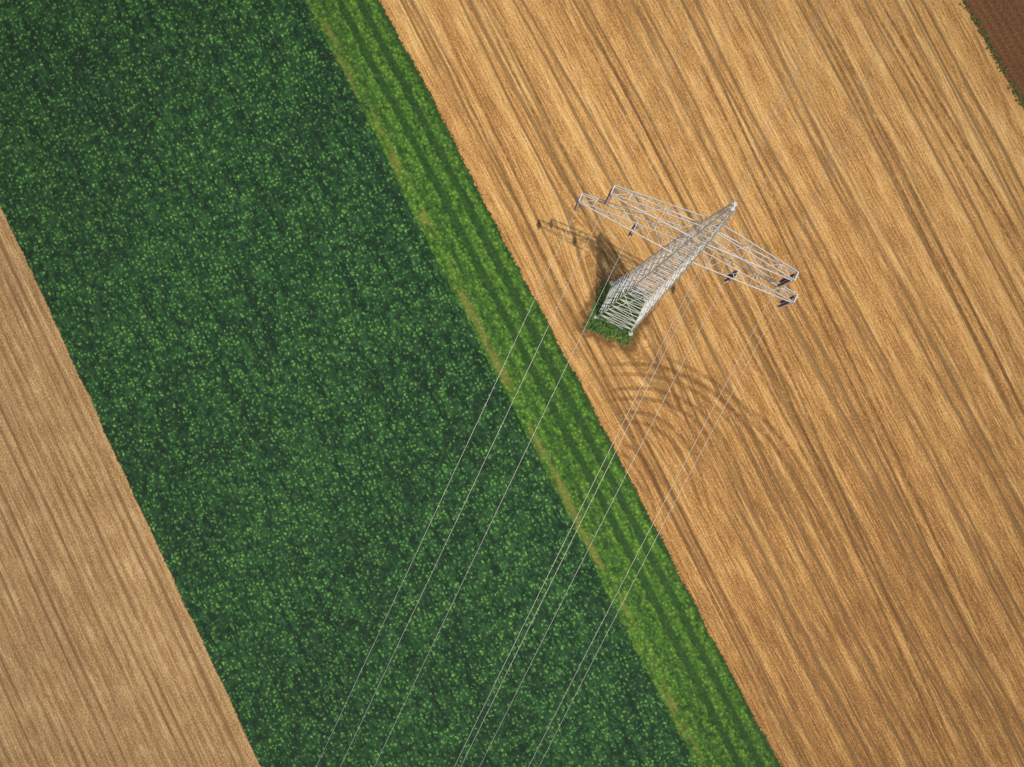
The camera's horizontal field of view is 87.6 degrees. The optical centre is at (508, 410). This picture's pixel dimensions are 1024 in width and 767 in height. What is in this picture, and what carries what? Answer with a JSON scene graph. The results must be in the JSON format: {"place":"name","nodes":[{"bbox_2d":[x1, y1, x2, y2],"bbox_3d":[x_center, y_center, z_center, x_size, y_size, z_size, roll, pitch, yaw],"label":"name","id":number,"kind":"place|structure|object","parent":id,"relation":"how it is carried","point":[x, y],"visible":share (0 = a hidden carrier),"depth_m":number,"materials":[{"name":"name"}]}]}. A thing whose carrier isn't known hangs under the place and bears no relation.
{"place":"outdoors","nodes":[
{"label":"outdoors","id":0,"kind":"place"},
{"bbox_2d":[0,205,261,766],"bbox_3d":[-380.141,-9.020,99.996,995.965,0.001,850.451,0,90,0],"label":"field stubble","id":1,"kind":"object","parent":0,"point":[105,660],"depth_m":100.00,"materials":[{"name":"plant"}]},
{"bbox_2d":[0,0,696,766],"bbox_3d":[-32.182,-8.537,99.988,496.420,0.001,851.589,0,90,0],"label":"green crop field","id":2,"kind":"structure","parent":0,"point":[288,376],"depth_m":99.99,"materials":[{"name":"green plant"}]},
{"bbox_2d":[305,0,782,766],"bbox_3d":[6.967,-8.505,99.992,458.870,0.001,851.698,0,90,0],"label":"grass strip","id":3,"kind":"object","parent":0,"point":[715,724],"visible":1,"depth_m":99.99,"materials":[{"name":"green plant"}]},
{"bbox_2d":[316,0,905,766],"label":"conductors","id":4,"kind":"object","parent":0,"point":[662,402],"visible":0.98,"depth_m":66.85,"materials":[{"name":"silver metal"}]},
{"bbox_2d":[378,0,1023,766],"bbox_3d":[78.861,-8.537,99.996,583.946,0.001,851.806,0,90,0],"label":"gold field stubble","id":5,"kind":"object","parent":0,"point":[818,660],"visible":1,"depth_m":100.00,"materials":[{"name":"straw"},{"name":"soil"}]},
{"bbox_2d":[583,281,645,347],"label":"weeds","id":6,"kind":"object","parent":5,"relation":"on","point":[610,331],"visible":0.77,"depth_m":99.59,"materials":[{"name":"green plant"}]},
{"bbox_2d":[581,269,659,352],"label":"pylon base patch","id":7,"kind":"object","parent":5,"relation":"on","point":[636,333],"visible":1,"depth_m":99.91,"materials":[{"name":"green plant"}]},
{"bbox_2d":[593,281,648,335],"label":"pylon footings","id":8,"kind":"object","parent":7,"relation":"on","point":[611,284],"visible":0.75,"depth_m":99.55,"materials":[{"name":"concrete"}]},
{"bbox_2d":[574,185,798,333],"bbox_3d":[21.098,-19.139,74.895,28.352,50.289,7.226,25,90,0],"label":"pylon","id":9,"kind":"object","parent":5,"relation":"on","point":[781,283],"visible":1,"depth_m":62.95,"materials":[{"name":"metal"}]},
{"bbox_2d":[472,22,1013,711],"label":"long wheel tracks","id":10,"kind":"object","parent":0,"point":[762,336],"visible":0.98,"depth_m":99.93},
{"bbox_2d":[962,0,1023,106],"bbox_3d":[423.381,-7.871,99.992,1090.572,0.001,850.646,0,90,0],"label":"ploughed field","id":11,"kind":"structure","parent":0,"point":[1002,24],"depth_m":99.99,"materials":[{"name":"soil"}]},
{"bbox_2d":[959,1,1023,105],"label":"field margin weeds","id":12,"kind":"object","parent":11,"relation":"on","point":[999,59],"visible":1,"depth_m":99.82,"materials":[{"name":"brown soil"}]}
]}

